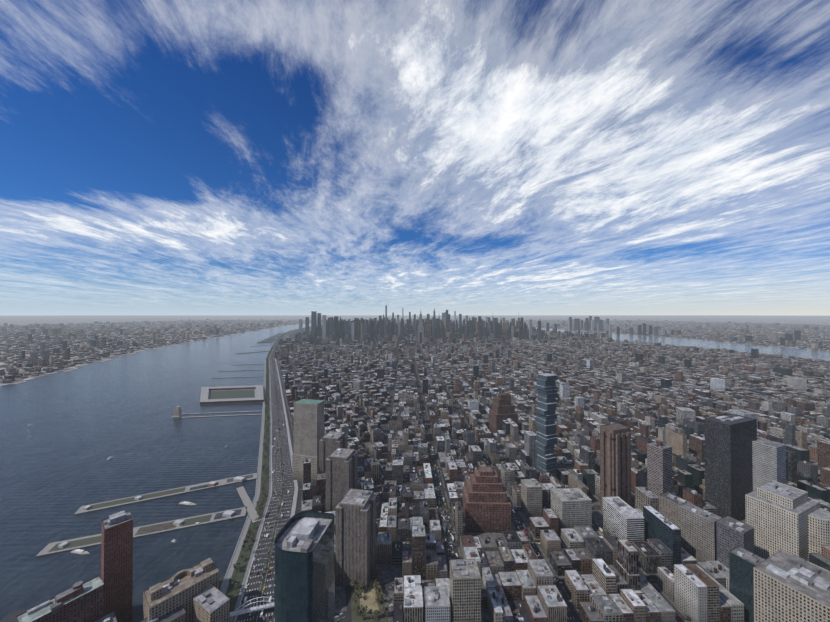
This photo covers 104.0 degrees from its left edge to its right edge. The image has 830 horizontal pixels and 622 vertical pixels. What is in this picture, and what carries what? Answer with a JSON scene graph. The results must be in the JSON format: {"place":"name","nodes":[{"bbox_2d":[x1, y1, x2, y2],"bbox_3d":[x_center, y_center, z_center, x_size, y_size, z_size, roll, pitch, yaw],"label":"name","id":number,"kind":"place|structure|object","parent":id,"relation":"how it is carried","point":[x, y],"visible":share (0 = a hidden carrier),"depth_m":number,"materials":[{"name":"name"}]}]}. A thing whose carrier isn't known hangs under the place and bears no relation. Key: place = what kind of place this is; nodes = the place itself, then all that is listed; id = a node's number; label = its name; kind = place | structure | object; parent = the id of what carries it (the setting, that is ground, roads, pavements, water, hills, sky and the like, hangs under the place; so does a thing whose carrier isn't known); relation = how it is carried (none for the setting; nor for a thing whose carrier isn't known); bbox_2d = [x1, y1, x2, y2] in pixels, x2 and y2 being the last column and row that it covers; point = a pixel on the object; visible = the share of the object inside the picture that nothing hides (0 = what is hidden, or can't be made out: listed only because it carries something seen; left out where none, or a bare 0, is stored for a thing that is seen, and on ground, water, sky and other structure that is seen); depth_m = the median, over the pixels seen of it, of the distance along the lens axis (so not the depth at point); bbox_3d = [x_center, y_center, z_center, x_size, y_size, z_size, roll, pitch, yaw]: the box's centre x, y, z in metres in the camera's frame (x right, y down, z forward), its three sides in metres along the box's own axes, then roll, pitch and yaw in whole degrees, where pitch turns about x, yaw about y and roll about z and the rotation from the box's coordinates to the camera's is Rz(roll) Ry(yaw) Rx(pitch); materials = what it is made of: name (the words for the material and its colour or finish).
{"place":"outdoors","nodes":[
{"label":"outdoors","id":0,"kind":"place"},
{"bbox_2d":[0,320,352,619],"bbox_3d":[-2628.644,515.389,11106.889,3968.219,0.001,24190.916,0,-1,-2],"label":"river","id":1,"kind":"structure","parent":0,"point":[58,470],"depth_m":879.98,"materials":[{"name":"blue liquid"}]},
{"bbox_2d":[28,424,227,553],"bbox_3d":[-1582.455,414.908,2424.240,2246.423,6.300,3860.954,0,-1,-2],"label":"boats","id":2,"kind":"object","parent":1,"relation":"on","point":[78,551],"visible":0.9,"depth_m":558.69,"materials":[{"name":"paint"}]},
{"bbox_2d":[0,322,685,621],"bbox_3d":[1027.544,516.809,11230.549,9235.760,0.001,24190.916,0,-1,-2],"label":"streets","id":3,"kind":"object","parent":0,"point":[137,613],"depth_m":659.86,"materials":[{"name":"grey asphalt"}]},
{"bbox_2d":[220,331,602,621],"bbox_3d":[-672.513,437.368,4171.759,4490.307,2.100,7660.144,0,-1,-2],"label":"roads and park","id":4,"kind":"structure","parent":3,"relation":"on","point":[253,581],"depth_m":597.51,"materials":[{"name":"grey asphalt"}]},
{"bbox_2d":[230,597,273,621],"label":"pedestrian bridge","id":5,"kind":"structure","parent":4,"relation":"on","point":[247,610],"depth_m":420.91,"materials":[{"name":"paint"}]},
{"bbox_2d":[244,370,687,621],"bbox_3d":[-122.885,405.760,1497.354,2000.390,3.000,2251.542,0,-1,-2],"label":"cars","id":6,"kind":"object","parent":3,"relation":"on","point":[513,509],"visible":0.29,"depth_m":582.25,"materials":[{"name":"paint"}]},
{"bbox_2d":[269,349,745,621],"bbox_3d":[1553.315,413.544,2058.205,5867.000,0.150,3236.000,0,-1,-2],"label":"pavements","id":7,"kind":"structure","parent":3,"relation":"on","point":[389,573],"depth_m":570.41,"materials":[{"name":"grey concrete"}]},
{"bbox_2d":[226,330,689,621],"bbox_3d":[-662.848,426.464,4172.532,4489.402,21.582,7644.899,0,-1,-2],"label":"trees","id":8,"kind":"object","parent":7,"relation":"on","point":[356,606],"visible":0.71,"depth_m":538.32,"materials":[{"name":"green plant"}]},
{"bbox_2d":[274,310,829,621],"bbox_3d":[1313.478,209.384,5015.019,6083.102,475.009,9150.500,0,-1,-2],"label":"city buildings","id":9,"kind":"structure","parent":3,"relation":"on","point":[610,583],"depth_m":923.76,"materials":[{"name":"grey concrete"}]},
{"bbox_2d":[0,315,829,609],"bbox_3d":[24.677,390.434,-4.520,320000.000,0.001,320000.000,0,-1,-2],"label":"ground","id":10,"kind":"structure","parent":0,"point":[76,319],"depth_m":21634.17,"materials":[{"name":"grey"}]},
{"bbox_2d":[14,332,289,556],"bbox_3d":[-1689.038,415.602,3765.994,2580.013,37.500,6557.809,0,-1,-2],"label":"piers","id":11,"kind":"structure","parent":10,"relation":"on","point":[231,394],"depth_m":681.99,"materials":[{"name":"grey concrete"}]},
{"bbox_2d":[0,319,829,382],"bbox_3d":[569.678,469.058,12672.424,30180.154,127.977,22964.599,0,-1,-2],"label":"distant buildings","id":12,"kind":"structure","parent":10,"relation":"on","point":[46,353],"depth_m":6072.90,"materials":[{"name":"grey concrete"}]},
{"bbox_2d":[16,305,829,621],"bbox_3d":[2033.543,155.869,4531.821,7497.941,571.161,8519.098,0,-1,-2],"label":"high-rise buildings","id":13,"kind":"structure","parent":10,"relation":"on","point":[770,545],"depth_m":480.38,"materials":[{"name":"grey concrete"}]},
{"bbox_2d":[0,0,829,315],"label":"sky","id":14,"kind":"structure","parent":0,"point":[158,157],"materials":[{"name":"blue"}]},
{"bbox_2d":[527,327,829,360],"bbox_3d":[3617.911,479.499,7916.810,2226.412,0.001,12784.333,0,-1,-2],"label":"river water","id":15,"kind":"structure","parent":0,"point":[804,353],"depth_m":4103.02,"materials":[{"name":"liquid"}]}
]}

